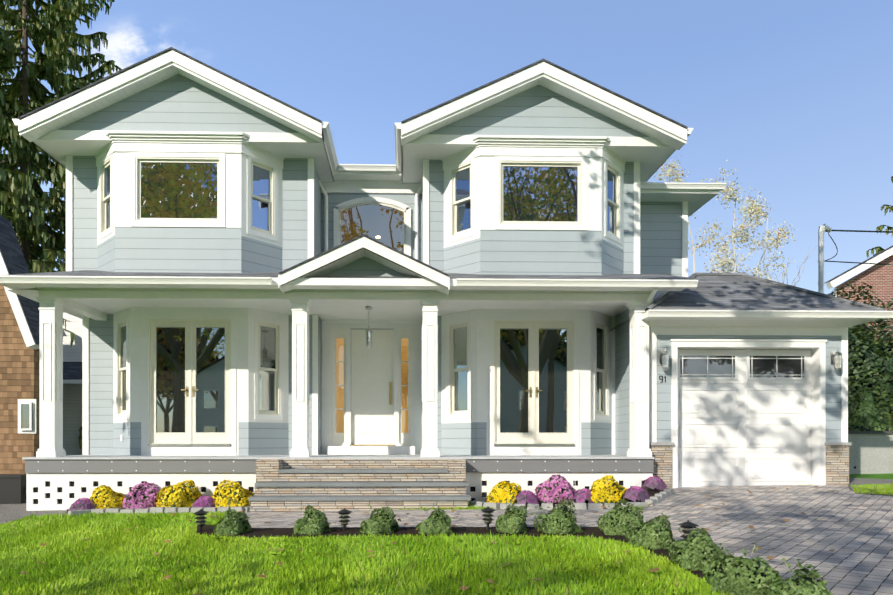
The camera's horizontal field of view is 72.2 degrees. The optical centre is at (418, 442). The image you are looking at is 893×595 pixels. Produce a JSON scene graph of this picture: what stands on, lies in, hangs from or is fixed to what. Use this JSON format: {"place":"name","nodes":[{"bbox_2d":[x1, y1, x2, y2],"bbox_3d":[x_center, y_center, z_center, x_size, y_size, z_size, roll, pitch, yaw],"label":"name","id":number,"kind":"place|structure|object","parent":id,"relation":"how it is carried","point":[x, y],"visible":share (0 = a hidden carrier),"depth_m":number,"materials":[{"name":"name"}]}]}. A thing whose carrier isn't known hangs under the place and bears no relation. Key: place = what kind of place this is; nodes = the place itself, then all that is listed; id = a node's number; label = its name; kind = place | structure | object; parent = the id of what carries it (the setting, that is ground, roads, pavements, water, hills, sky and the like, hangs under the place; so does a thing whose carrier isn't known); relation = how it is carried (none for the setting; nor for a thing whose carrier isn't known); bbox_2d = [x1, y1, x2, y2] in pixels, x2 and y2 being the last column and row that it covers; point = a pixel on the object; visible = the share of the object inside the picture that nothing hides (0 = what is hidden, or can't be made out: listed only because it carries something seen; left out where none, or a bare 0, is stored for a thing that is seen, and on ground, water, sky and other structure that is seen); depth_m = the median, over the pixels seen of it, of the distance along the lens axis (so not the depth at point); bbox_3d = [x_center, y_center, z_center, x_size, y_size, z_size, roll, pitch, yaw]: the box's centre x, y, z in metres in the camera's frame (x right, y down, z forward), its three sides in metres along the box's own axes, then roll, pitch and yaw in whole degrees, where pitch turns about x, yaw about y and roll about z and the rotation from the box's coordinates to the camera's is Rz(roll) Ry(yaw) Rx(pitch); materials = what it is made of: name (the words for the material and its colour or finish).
{"place":"outdoors","nodes":[
{"label":"outdoors","id":0,"kind":"place"},
{"bbox_2d":[0,503,67,523],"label":"pavement","id":1,"kind":"structure","parent":0,"point":[10,512],"depth_m":9.99,"materials":[{"name":"grey concrete"}]},
{"bbox_2d":[0,474,25,503],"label":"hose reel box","id":2,"kind":"object","parent":1,"relation":"on","point":[12,488],"visible":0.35,"depth_m":11.60,"materials":[{"name":"metal"}]},
{"bbox_2d":[98,32,138,72],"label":"cloud","id":3,"kind":"structure","parent":0,"point":[119,41],"depth_m":889.97,"materials":[{"name":"white"}]},
{"bbox_2d":[0,473,892,594],"bbox_3d":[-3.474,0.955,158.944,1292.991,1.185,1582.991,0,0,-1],"label":"ground","id":4,"kind":"structure","parent":0,"point":[880,476],"depth_m":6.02,"materials":[{"name":"green plant"}]},
{"bbox_2d":[0,216,38,473],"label":"shingle house","id":5,"kind":"structure","parent":4,"relation":"on","point":[19,377],"depth_m":14.26,"materials":[{"name":"brown wood"}]},
{"bbox_2d":[0,8,65,271],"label":"tree","id":6,"kind":"object","parent":4,"relation":"on","point":[7,75],"depth_m":34.15,"materials":[{"name":"green plant"}]},
{"bbox_2d":[0,0,121,450],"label":"spruce","id":7,"kind":"object","parent":4,"relation":"on","point":[52,23],"visible":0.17,"depth_m":23.11,"materials":[{"name":"green plant"}]},
{"bbox_2d":[63,312,81,455],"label":"neighboring building","id":8,"kind":"structure","parent":4,"relation":"on","point":[72,390],"depth_m":19.72,"materials":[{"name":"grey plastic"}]},
{"bbox_2d":[0,234,697,510],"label":"porch","id":9,"kind":"object","parent":4,"relation":"on","point":[57,478],"visible":0.73,"depth_m":10.35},
{"bbox_2d":[248,459,470,512],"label":"entry steps","id":10,"kind":"structure","parent":4,"relation":"on","point":[287,485],"depth_m":9.74,"materials":[{"name":"stone"}]},
{"bbox_2d":[8,130,725,455],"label":"house","id":11,"kind":"structure","parent":4,"relation":"on","point":[164,378],"depth_m":11.73,"materials":[{"name":"blue"}]},
{"bbox_2d":[9,47,703,287],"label":"roof","id":12,"kind":"structure","parent":11,"relation":"on","point":[171,89],"depth_m":11.07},
{"bbox_2d":[68,475,666,510],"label":"flower bed plants","id":13,"kind":"object","parent":4,"relation":"on","point":[551,489],"visible":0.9,"depth_m":9.85,"materials":[{"name":"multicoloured plant"}]},
{"bbox_2d":[68,488,674,515],"bbox_3d":[-0.637,0.948,9.346,9.472,0.418,0.966,0,0,0],"label":"cobble edging","id":14,"kind":"object","parent":4,"relation":"on","point":[657,498],"visible":0.5,"depth_m":9.41,"materials":[{"name":"grey stone"}]},
{"bbox_2d":[0,486,849,594],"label":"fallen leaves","id":15,"kind":"object","parent":4,"relation":"on","point":[462,586],"visible":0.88,"depth_m":6.30,"materials":[{"name":"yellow plant"}]},
{"bbox_2d":[242,508,634,527],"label":"walkway","id":16,"kind":"structure","parent":4,"relation":"on","point":[465,518],"depth_m":8.42,"materials":[{"name":"grey stone"}]},
{"bbox_2d":[196,524,711,581],"bbox_3d":[0.368,1.030,6.766,6.958,0.093,3.002,0,0,37],"label":"shrub bed","id":17,"kind":"object","parent":4,"relation":"on","point":[596,532],"visible":0.42,"depth_m":6.97,"materials":[{"name":"brown soil"}]},
{"bbox_2d":[213,497,833,594],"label":"bushes","id":18,"kind":"object","parent":17,"relation":"on","point":[706,555],"visible":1,"depth_m":5.82,"materials":[{"name":"green plant"}]},
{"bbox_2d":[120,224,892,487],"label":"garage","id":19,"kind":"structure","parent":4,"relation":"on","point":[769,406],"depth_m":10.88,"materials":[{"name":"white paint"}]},
{"bbox_2d":[825,230,892,264],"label":"service wires","id":20,"kind":"object","parent":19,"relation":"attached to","point":[856,231],"visible":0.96,"depth_m":11.31,"materials":[{"name":"black metal"}]},
{"bbox_2d":[481,488,663,506],"bbox_3d":[2.413,0.896,10.218,3.374,0.223,2.025,0,0,11],"label":"flower bed","id":21,"kind":"object","parent":4,"relation":"on","point":[651,492],"visible":0.06,"depth_m":9.93,"materials":[{"name":"brown soil"}]},
{"bbox_2d":[653,156,797,349],"bbox_3d":[12.273,-5.571,24.321,6.328,12.683,4.592,0,0,-1],"label":"birch","id":22,"kind":"object","parent":4,"relation":"on","point":[730,263],"visible":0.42,"depth_m":24.01,"materials":[{"name":"beige plant"}]},
{"bbox_2d":[745,243,817,285],"bbox_3d":[16.262,-3.978,27.445,2.848,9.096,5.408,0,0,33],"label":"bare tree","id":23,"kind":"object","parent":4,"relation":"on","point":[786,269],"visible":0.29,"depth_m":25.73,"materials":[{"name":"brown plant"}]},
{"bbox_2d":[825,245,892,341],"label":"brick house","id":24,"kind":"structure","parent":4,"relation":"on","point":[878,278],"depth_m":27.47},
{"bbox_2d":[828,282,892,430],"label":"hedge","id":25,"kind":"object","parent":4,"relation":"on","point":[870,361],"visible":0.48,"depth_m":14.57,"materials":[{"name":"green plant"}]},
{"bbox_2d":[848,431,892,473],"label":"retaining wall","id":26,"kind":"structure","parent":4,"relation":"on","point":[870,452],"depth_m":13.67,"materials":[{"name":"concrete"}]},
{"bbox_2d":[853,387,880,427],"bbox_3d":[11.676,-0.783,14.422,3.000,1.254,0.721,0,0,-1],"label":"arborvitae","id":27,"kind":"object","parent":26,"relation":"on","point":[867,414],"visible":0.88,"depth_m":14.25,"materials":[{"name":"green plant"}]},
{"bbox_2d":[848,478,892,494],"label":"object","id":28,"kind":"structure","parent":4,"relation":"on","point":[858,481],"depth_m":11.03,"materials":[{"name":"green plant"}]},
{"bbox_2d":[866,176,892,266],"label":"pine","id":29,"kind":"object","parent":4,"relation":"on","point":[878,249],"visible":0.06,"depth_m":31.40,"materials":[{"name":"green plant"}]},
{"bbox_2d":[0,0,892,294],"label":"sky","id":30,"kind":"structure","parent":0,"point":[796,96],"materials":[{"name":"blue"}]},
{"bbox_2d":[638,485,892,594],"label":"driveway","id":31,"kind":"structure","parent":0,"point":[855,530],"depth_m":7.01,"materials":[{"name":"grey stone"}]},
{"bbox_3d":[-4.869,1.104,10.910,4.413,0.075,2.845,0,0,-1],"label":"flower bed","id":32,"kind":"object","parent":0,"visible":0},
{"bbox_2d":[193,506,698,544],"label":"garden lights","id":33,"kind":"object","parent":32,"relation":"on","point":[688,526],"visible":0.69,"depth_m":7.16,"materials":[{"name":"black metal"}]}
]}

